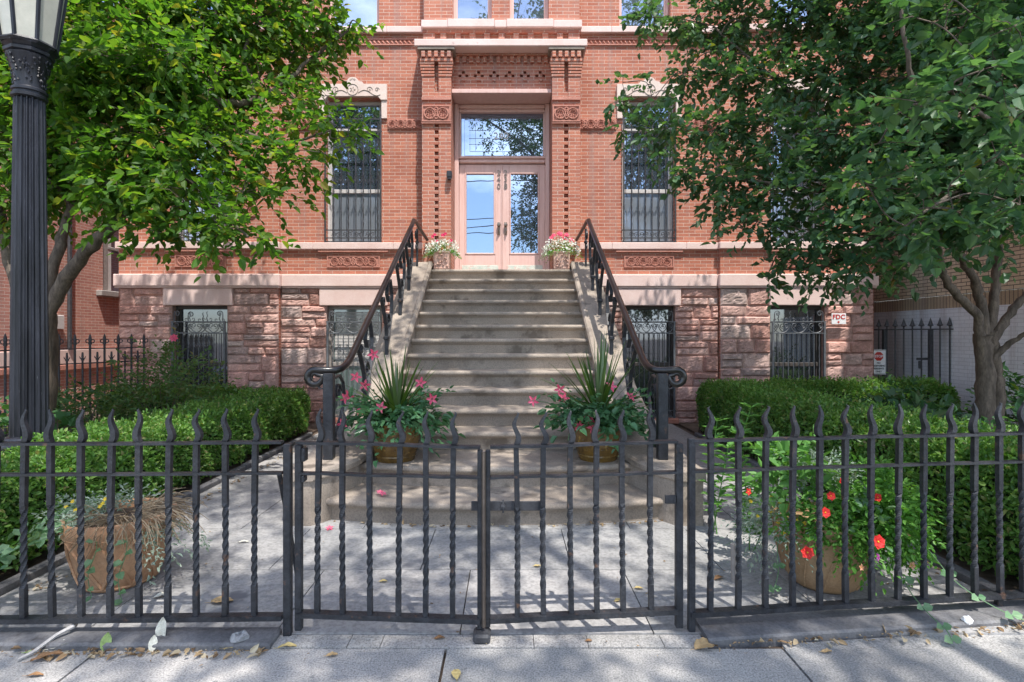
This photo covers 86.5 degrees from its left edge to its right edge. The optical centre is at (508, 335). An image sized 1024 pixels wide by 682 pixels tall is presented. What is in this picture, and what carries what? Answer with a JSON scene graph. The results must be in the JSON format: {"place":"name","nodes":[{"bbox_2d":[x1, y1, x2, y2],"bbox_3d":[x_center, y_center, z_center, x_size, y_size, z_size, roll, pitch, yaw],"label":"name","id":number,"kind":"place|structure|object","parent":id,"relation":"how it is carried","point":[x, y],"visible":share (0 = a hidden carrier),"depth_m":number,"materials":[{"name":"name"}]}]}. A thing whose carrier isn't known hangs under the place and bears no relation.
{"place":"outdoors","nodes":[
{"label":"outdoors","id":0,"kind":"place"},
{"bbox_2d":[0,424,1023,638],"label":"path","id":1,"kind":"structure","parent":0,"point":[384,546],"depth_m":3.60,"materials":[{"name":"grey concrete"}]},
{"bbox_2d":[0,483,212,604],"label":"potted plant","id":2,"kind":"object","parent":1,"relation":"on","point":[124,552],"visible":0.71,"depth_m":3.35,"materials":[{"name":"green plant"}]},
{"bbox_2d":[0,408,294,635],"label":"iron fence","id":3,"kind":"object","parent":1,"relation":"on","point":[285,483],"visible":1,"depth_m":2.88,"materials":[{"name":"black metal"}]},
{"bbox_2d":[295,409,482,630],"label":"gate","id":4,"kind":"structure","parent":3,"relation":"attached to","point":[341,613],"depth_m":2.87,"materials":[{"name":"black metal"}]},
{"bbox_2d":[153,592,163,597],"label":"fallen leaf","id":5,"kind":"object","parent":1,"relation":"on","point":[159,594],"visible":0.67,"depth_m":3.30,"materials":[{"name":"grey plant"}]},
{"bbox_2d":[205,596,232,602],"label":"fallen leaf","id":6,"kind":"object","parent":1,"relation":"on","point":[217,599],"visible":0.76,"depth_m":3.24,"materials":[{"name":"brown plant"}]},
{"bbox_2d":[282,261,705,525],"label":"entrance stairs","id":7,"kind":"structure","parent":1,"relation":"on","point":[492,342],"depth_m":6.36,"materials":[{"name":"beige stone"}]},
{"bbox_2d":[304,218,428,459],"bbox_3d":[-1.525,-0.359,7.205,0.336,2.994,4.543,0,0,5],"label":"stair railing","id":8,"kind":"object","parent":7,"relation":"on","point":[327,376],"visible":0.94,"depth_m":5.84,"materials":[{"name":"metal"}]},
{"bbox_2d":[336,344,465,466],"bbox_3d":[-1.096,0.627,5.296,1.144,1.161,1.252,0,0,32],"label":"potted plant","id":9,"kind":"object","parent":7,"relation":"on","point":[387,413],"visible":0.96,"depth_m":5.15,"materials":[{"name":"green plant"}]},
{"bbox_2d":[422,232,461,268],"bbox_3d":[-1.132,-1.430,9.331,0.726,0.635,0.637,0,0,0],"label":"flower planter","id":10,"kind":"object","parent":7,"relation":"on","point":[442,259],"visible":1,"depth_m":9.20,"materials":[{"name":"ceramic"}]},
{"bbox_2d":[538,231,582,268],"bbox_3d":[0.895,-1.441,9.347,0.772,0.658,0.693,0,0,0],"label":"flower planter","id":11,"kind":"object","parent":7,"relation":"on","point":[561,258],"visible":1,"depth_m":9.20,"materials":[{"name":"ceramic"}]},
{"bbox_2d":[528,332,654,462],"bbox_3d":[0.895,0.575,5.329,1.441,1.265,1.294,0,0,0],"label":"potted plant","id":12,"kind":"object","parent":7,"relation":"on","point":[583,417],"visible":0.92,"depth_m":5.14,"materials":[{"name":"green plant"}]},
{"bbox_2d":[575,218,686,459],"bbox_3d":[1.285,-0.359,7.205,0.336,2.994,4.543,0,0,-5],"label":"stair railing","id":13,"kind":"object","parent":7,"relation":"on","point":[663,377],"visible":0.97,"depth_m":5.83,"materials":[{"name":"metal"}]},
{"bbox_2d":[2,437,1023,665],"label":"leaf litter","id":14,"kind":"object","parent":1,"relation":"on","point":[253,649],"visible":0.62,"depth_m":2.76,"materials":[{"name":"brown plant"}]},
{"bbox_2d":[471,408,682,628],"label":"gate","id":15,"kind":"structure","parent":1,"relation":"on","point":[517,506],"depth_m":2.89,"materials":[{"name":"black metal"}]},
{"bbox_2d":[700,417,734,533],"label":"weed","id":16,"kind":"object","parent":1,"relation":"on","point":[725,488],"visible":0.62,"depth_m":4.35,"materials":[{"name":"green plant"}]},
{"bbox_2d":[730,542,735,582],"bbox_3d":[1.440,1.465,3.490,0.030,0.274,0.071,0,0,27],"label":"iron stub","id":17,"kind":"object","parent":1,"relation":"on","point":[733,557],"visible":0.95,"depth_m":3.48,"materials":[{"name":"grey metal"}]},
{"bbox_2d":[723,402,762,518],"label":"weed","id":18,"kind":"object","parent":1,"relation":"on","point":[732,429],"visible":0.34,"depth_m":4.60,"materials":[{"name":"green plant"}]},
{"bbox_2d":[726,465,788,550],"bbox_3d":[1.854,1.246,3.937,0.524,0.713,0.263,0,0,40],"label":"weed","id":19,"kind":"object","parent":1,"relation":"on","point":[744,494],"visible":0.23,"depth_m":4.02,"materials":[{"name":"green plant"}]},
{"bbox_2d":[715,424,1023,643],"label":"potted plant","id":20,"kind":"object","parent":1,"relation":"on","point":[858,529],"visible":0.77,"depth_m":3.27,"materials":[{"name":"green plant"}]},
{"bbox_2d":[0,649,1023,681],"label":"sidewalk","id":21,"kind":"structure","parent":0,"point":[664,665],"depth_m":2.63,"materials":[{"name":"concrete"}]},
{"bbox_2d":[22,671,43,675],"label":"fallen leaf","id":22,"kind":"object","parent":21,"relation":"on","point":[37,673],"visible":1,"depth_m":2.55,"materials":[{"name":"plant"}]},
{"bbox_2d":[22,650,63,662],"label":"fallen leaf","id":23,"kind":"object","parent":21,"relation":"on","point":[58,652],"visible":1,"depth_m":2.69,"materials":[{"name":"brown plant"}]},
{"bbox_2d":[100,632,111,650],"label":"fallen leaf","id":24,"kind":"object","parent":21,"relation":"on","point":[107,638],"visible":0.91,"depth_m":2.77,"materials":[{"name":"green plant"}]},
{"bbox_2d":[148,635,157,651],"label":"fallen leaf","id":25,"kind":"object","parent":21,"relation":"on","point":[153,640],"visible":0.94,"depth_m":2.76,"materials":[{"name":"white plant"}]},
{"bbox_2d":[278,642,296,647],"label":"fallen leaf","id":26,"kind":"object","parent":21,"relation":"on","point":[289,644],"visible":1,"depth_m":2.78,"materials":[{"name":"yellow plant"}]},
{"bbox_2d":[325,651,337,655],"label":"fallen leaf","id":27,"kind":"object","parent":21,"relation":"on","point":[331,653],"visible":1,"depth_m":2.71,"materials":[{"name":"brown plant"}]},
{"bbox_2d":[451,669,460,679],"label":"fallen leaf","id":28,"kind":"object","parent":21,"relation":"on","point":[456,673],"visible":1,"depth_m":2.55,"materials":[{"name":"yellow plant"}]},
{"bbox_2d":[691,637,714,649],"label":"fallen leaf","id":29,"kind":"object","parent":21,"relation":"on","point":[702,642],"visible":1,"depth_m":2.79,"materials":[{"name":"brown plant"}]},
{"bbox_2d":[819,648,831,651],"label":"fallen leaf","id":30,"kind":"object","parent":21,"relation":"on","point":[826,650],"visible":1,"depth_m":2.74,"materials":[{"name":"brown plant"}]},
{"bbox_2d":[0,408,1023,599],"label":"planting soil","id":31,"kind":"structure","parent":0,"point":[1011,582],"depth_m":4.00,"materials":[{"name":"brown soil"}]},
{"bbox_2d":[0,395,8,433],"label":"shrub","id":32,"kind":"object","parent":31,"relation":"on","point":[4,419],"visible":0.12,"depth_m":5.61,"materials":[{"name":"green plant"}]},
{"bbox_2d":[0,0,67,452],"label":"street lamp","id":33,"kind":"object","parent":31,"relation":"on","point":[31,31],"visible":0.84,"depth_m":4.86,"materials":[{"name":"metal"}]},
{"bbox_2d":[0,3,118,414],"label":"neighbour house","id":34,"kind":"structure","parent":31,"relation":"on","point":[89,305],"depth_m":11.67,"materials":[{"name":"red brick"}]},
{"bbox_2d":[96,216,118,297],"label":"window","id":35,"kind":"structure","parent":34,"relation":"in","point":[110,262],"depth_m":12.44,"materials":[{"name":"beige stone"}]},
{"bbox_2d":[1,381,128,441],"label":"shrub","id":36,"kind":"object","parent":31,"relation":"on","point":[59,407],"visible":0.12,"depth_m":7.72,"materials":[{"name":"green plant"}]},
{"bbox_2d":[52,390,85,436],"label":"shrub","id":37,"kind":"object","parent":31,"relation":"on","point":[64,419],"visible":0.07,"depth_m":5.89,"materials":[{"name":"green plant"}]},
{"bbox_2d":[0,333,147,436],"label":"spear fence","id":38,"kind":"object","parent":31,"relation":"on","point":[5,344],"visible":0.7,"depth_m":8.68,"materials":[{"name":"black metal"}]},
{"bbox_2d":[1,373,149,435],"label":"shrub","id":39,"kind":"object","parent":31,"relation":"on","point":[100,396],"visible":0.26,"depth_m":6.94,"materials":[{"name":"green plant"}]},
{"bbox_2d":[0,384,313,572],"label":"hedge","id":40,"kind":"object","parent":31,"relation":"on","point":[283,414],"visible":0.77,"depth_m":5.07,"materials":[{"name":"green plant"}]},
{"bbox_2d":[67,327,250,430],"bbox_3d":[-4.756,0.835,7.496,2.435,1.890,1.721,0,0,0],"label":"rose bush","id":41,"kind":"object","parent":31,"relation":"on","point":[170,374],"visible":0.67,"depth_m":7.42,"materials":[{"name":"green plant"}]},
{"bbox_2d":[99,381,253,419],"bbox_3d":[-5.200,1.161,8.595,2.351,0.885,0.887,0,0,0],"label":"hedge","id":42,"kind":"object","parent":31,"relation":"on","point":[219,389],"visible":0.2,"depth_m":8.37,"materials":[{"name":"green plant"}]},
{"bbox_2d":[0,0,385,433],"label":"tree","id":43,"kind":"object","parent":31,"relation":"on","point":[142,67],"visible":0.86,"depth_m":5.89,"materials":[{"name":"green plant"}]},
{"bbox_2d":[113,0,878,423],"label":"apartment building","id":44,"kind":"structure","parent":31,"relation":"on","point":[497,108],"depth_m":9.82,"materials":[{"name":"red brick"}]},
{"bbox_2d":[163,288,232,388],"bbox_3d":[-5.570,0.380,9.850,1.234,2.440,0.300,0,0,0],"label":"window","id":45,"kind":"structure","parent":44,"relation":"in","point":[199,327],"depth_m":9.89,"materials":[{"name":"clear glass"}]},
{"bbox_2d":[172,94,227,241],"bbox_3d":[-5.530,-3.159,9.851,1.190,2.969,0.299,0,0,0],"label":"window","id":46,"kind":"structure","parent":44,"relation":"in","point":[183,232],"depth_m":9.94,"materials":[{"name":"glass"}]},
{"bbox_2d":[319,77,386,241],"bbox_3d":[-2.810,-3.159,9.931,1.227,2.969,0.299,0,0,0],"label":"window","id":47,"kind":"structure","parent":44,"relation":"in","point":[356,216],"depth_m":10.02,"materials":[{"name":"white paint"}]},
{"bbox_2d":[319,289,387,423],"bbox_3d":[-2.800,0.380,9.930,1.234,2.440,0.300,0,0,0],"label":"window","id":48,"kind":"structure","parent":44,"relation":"in","point":[348,308],"depth_m":9.97,"materials":[{"name":"grey wood"}]},
{"bbox_2d":[330,0,378,25],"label":"window","id":49,"kind":"structure","parent":44,"relation":"in","point":[367,10],"depth_m":10.02,"materials":[{"name":"glass"}]},
{"bbox_2d":[447,171,451,179],"bbox_3d":[-1.030,-2.775,9.445,0.090,0.140,0.110,0,0,0],"label":"wall lantern","id":50,"kind":"object","parent":44,"relation":"attached to","point":[449,175],"depth_m":9.39,"materials":[{"name":"black plastic"}]},
{"bbox_2d":[453,0,491,18],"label":"window","id":51,"kind":"structure","parent":44,"relation":"in","point":[462,9],"depth_m":9.77,"materials":[{"name":"blue glass"}]},
{"bbox_2d":[459,165,500,268],"bbox_3d":[-0.524,-2.145,10.113,0.790,2.058,0.133,0,0,0],"label":"door","id":52,"kind":"structure","parent":44,"relation":"in","point":[479,189],"depth_m":10.14,"materials":[{"name":"pink paint"}]},
{"bbox_2d":[503,165,544,268],"bbox_3d":[0.280,-2.145,10.114,0.787,2.058,0.132,0,0,0],"label":"door","id":53,"kind":"structure","parent":44,"relation":"in","point":[523,189],"depth_m":10.12,"materials":[{"name":"pink paint"}]},
{"bbox_2d":[510,0,547,18],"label":"window","id":54,"kind":"structure","parent":44,"relation":"in","point":[519,9],"depth_m":9.77,"materials":[{"name":"glass"}]},
{"bbox_2d":[605,289,680,423],"bbox_3d":[2.425,0.380,9.930,1.364,2.440,0.300,0,0,0],"label":"window","id":55,"kind":"structure","parent":44,"relation":"in","point":[650,311],"depth_m":9.97,"materials":[{"name":"clear glass"}]},
{"bbox_2d":[619,0,668,25],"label":"window","id":56,"kind":"structure","parent":44,"relation":"in","point":[625,6],"depth_m":10.02,"materials":[{"name":"blue glass"}]},
{"bbox_2d":[617,77,681,241],"bbox_3d":[2.538,-3.159,9.931,1.171,2.969,0.299,0,0,0],"label":"window","id":57,"kind":"structure","parent":44,"relation":"in","point":[646,217],"depth_m":10.02,"materials":[{"name":"white paint"}]},
{"bbox_2d":[773,0,812,23],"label":"window","id":58,"kind":"structure","parent":44,"relation":"in","point":[781,5],"depth_m":9.94,"materials":[{"name":"glass"}]},
{"bbox_2d":[765,78,831,241],"bbox_3d":[5.186,-3.159,9.851,1.158,2.969,0.299,0,0,0],"label":"window","id":59,"kind":"structure","parent":44,"relation":"in","point":[798,84],"depth_m":9.94,"materials":[{"name":"glass"}]},
{"bbox_2d":[768,288,831,381],"bbox_3d":[5.214,0.380,9.850,1.127,2.440,0.300,0,0,0],"label":"window","id":60,"kind":"structure","parent":44,"relation":"in","point":[795,338],"depth_m":9.94,"materials":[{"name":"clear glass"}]},
{"bbox_2d":[832,313,845,323],"bbox_3d":[5.857,-0.290,9.654,0.255,0.190,0.012,0,0,0],"label":"connection sign","id":61,"kind":"object","parent":44,"relation":"attached to","point":[838,318],"visible":1,"depth_m":9.65,"materials":[{"name":"white metal"}]},
{"bbox_2d":[595,0,1023,430],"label":"tree","id":62,"kind":"object","parent":31,"relation":"on","point":[947,80],"visible":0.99,"depth_m":5.73,"materials":[{"name":"green plant"}]},
{"bbox_2d":[695,376,1019,579],"bbox_3d":[3.514,1.104,6.046,1.072,0.998,5.992,0,0,0],"label":"hedge","id":63,"kind":"object","parent":31,"relation":"on","point":[723,399],"visible":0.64,"depth_m":4.40,"materials":[{"name":"green plant"}]},
{"bbox_2d":[761,374,961,418],"bbox_3d":[5.516,1.107,8.670,3.165,0.993,0.941,0,0,0],"label":"hedge","id":64,"kind":"object","parent":31,"relation":"on","point":[851,387],"visible":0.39,"depth_m":8.43,"materials":[{"name":"green plant"}]},
{"bbox_2d":[844,369,953,411],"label":"shrub","id":65,"kind":"object","parent":31,"relation":"on","point":[905,390],"visible":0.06,"depth_m":7.61,"materials":[{"name":"green plant"}]},
{"bbox_2d":[838,384,971,422],"bbox_3d":[4.749,1.236,6.511,2.161,1.306,1.687,0,0,0],"label":"shrub","id":66,"kind":"object","parent":31,"relation":"on","point":[891,395],"visible":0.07,"depth_m":6.39,"materials":[{"name":"green plant"}]},
{"bbox_2d":[874,317,952,393],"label":"alley gate","id":67,"kind":"structure","parent":31,"relation":"on","point":[930,358],"depth_m":9.42,"materials":[{"name":"black metal"}]},
{"bbox_2d":[874,350,885,374],"bbox_3d":[6.709,0.490,9.871,0.286,0.450,0.014,0,0,0],"label":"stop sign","id":68,"kind":"object","parent":67,"relation":"attached to","point":[879,362],"visible":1,"depth_m":9.87,"materials":[{"name":"white metal"}]},
{"bbox_2d":[953,402,1020,430],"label":"shrub","id":69,"kind":"object","parent":31,"relation":"on","point":[1016,406],"visible":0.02,"depth_m":5.02,"materials":[{"name":"green plant"}]},
{"bbox_2d":[954,361,1023,424],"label":"shrub","id":70,"kind":"object","parent":31,"relation":"on","point":[1017,381],"visible":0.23,"depth_m":7.07,"materials":[{"name":"green plant"}]},
{"bbox_2d":[992,383,1023,429],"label":"shrub","id":71,"kind":"object","parent":31,"relation":"on","point":[1020,401],"visible":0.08,"depth_m":5.42,"materials":[{"name":"green plant"}]},
{"bbox_2d":[313,424,784,681],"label":"joint bed","id":72,"kind":"object","parent":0,"point":[775,647],"depth_m":2.82,"materials":[{"name":"grey concrete"}]},
{"bbox_2d":[0,627,281,651],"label":"curb stone","id":73,"kind":"object","parent":72,"relation":"on","point":[123,638],"visible":0.43,"depth_m":2.80,"materials":[{"name":"grey stone"}]},
{"bbox_2d":[17,624,77,660],"bbox_3d":[-2.336,1.556,2.777,0.052,0.074,0.266,0,0,20],"label":"stick","id":74,"kind":"object","parent":73,"relation":"on","point":[53,637],"visible":0.95,"depth_m":2.77,"materials":[{"name":"white wood"}]},
{"bbox_2d":[155,617,165,635],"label":"fallen leaf","id":75,"kind":"object","parent":73,"relation":"on","point":[160,629],"visible":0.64,"depth_m":2.84,"materials":[{"name":"white plant"}]},
{"bbox_2d":[229,630,248,642],"bbox_3d":[-1.384,1.547,2.798,0.090,0.031,0.081,0,0,-40],"label":"paper scrap","id":76,"kind":"object","parent":73,"relation":"on","point":[240,636],"visible":1,"depth_m":2.78,"materials":[{"name":"white paper"}]},
{"bbox_2d":[0,432,312,595],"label":"edging stone","id":77,"kind":"object","parent":72,"relation":"on","point":[13,582],"visible":0.26,"depth_m":3.88,"materials":[{"name":"grey stone"}]},
{"bbox_2d":[271,635,707,652],"bbox_3d":[-0.100,1.656,2.841,2.236,0.120,0.115,0,0,0],"label":"threshold strip","id":78,"kind":"object","parent":72,"relation":"on","point":[495,642],"visible":0.43,"depth_m":2.83,"materials":[{"name":"concrete"}]},
{"bbox_2d":[432,635,444,638],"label":"fallen leaf","id":79,"kind":"object","parent":78,"relation":"on","point":[438,636],"visible":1,"depth_m":2.86,"materials":[{"name":"brown plant"}]},
{"bbox_2d":[473,627,490,643],"bbox_3d":[-0.140,1.572,2.850,0.090,0.048,0.100,0,0,0],"label":"gate stop","id":80,"kind":"object","parent":78,"relation":"on","point":[482,636],"visible":0.96,"depth_m":2.81,"materials":[{"name":"black metal"}]},
{"bbox_2d":[694,432,1006,599],"bbox_3d":[3.000,1.621,6.000,0.070,0.158,5.392,0,0,0],"label":"edging stone","id":81,"kind":"object","parent":72,"relation":"on","point":[963,575],"visible":0.13,"depth_m":3.68,"materials":[{"name":"grey stone"}]},
{"bbox_2d":[696,599,1023,648],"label":"curb stone","id":82,"kind":"object","parent":72,"relation":"on","point":[725,632],"visible":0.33,"depth_m":2.96,"materials":[{"name":"grey stone"}]},
{"bbox_2d":[687,402,1023,631],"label":"iron fence","id":83,"kind":"object","parent":82,"relation":"on","point":[999,595],"visible":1,"depth_m":3.03,"materials":[{"name":"black metal"}]},
{"bbox_2d":[960,615,973,624],"bbox_3d":[2.507,1.558,2.982,0.053,0.051,0.054,0,0,-35],"label":"plastic scrap","id":84,"kind":"object","parent":82,"relation":"on","point":[967,619],"visible":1,"depth_m":2.97,"materials":[{"name":"white plastic"}]},
{"bbox_2d":[874,1,1023,425],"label":"tan building","id":85,"kind":"structure","parent":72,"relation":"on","point":[941,305],"depth_m":9.17,"materials":[{"name":"brick"}]},
{"bbox_2d":[782,635,1023,650],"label":"sidewalk margin","id":86,"kind":"object","parent":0,"point":[983,642],"visible":0.4,"depth_m":2.83,"materials":[{"name":"concrete"}]}
]}

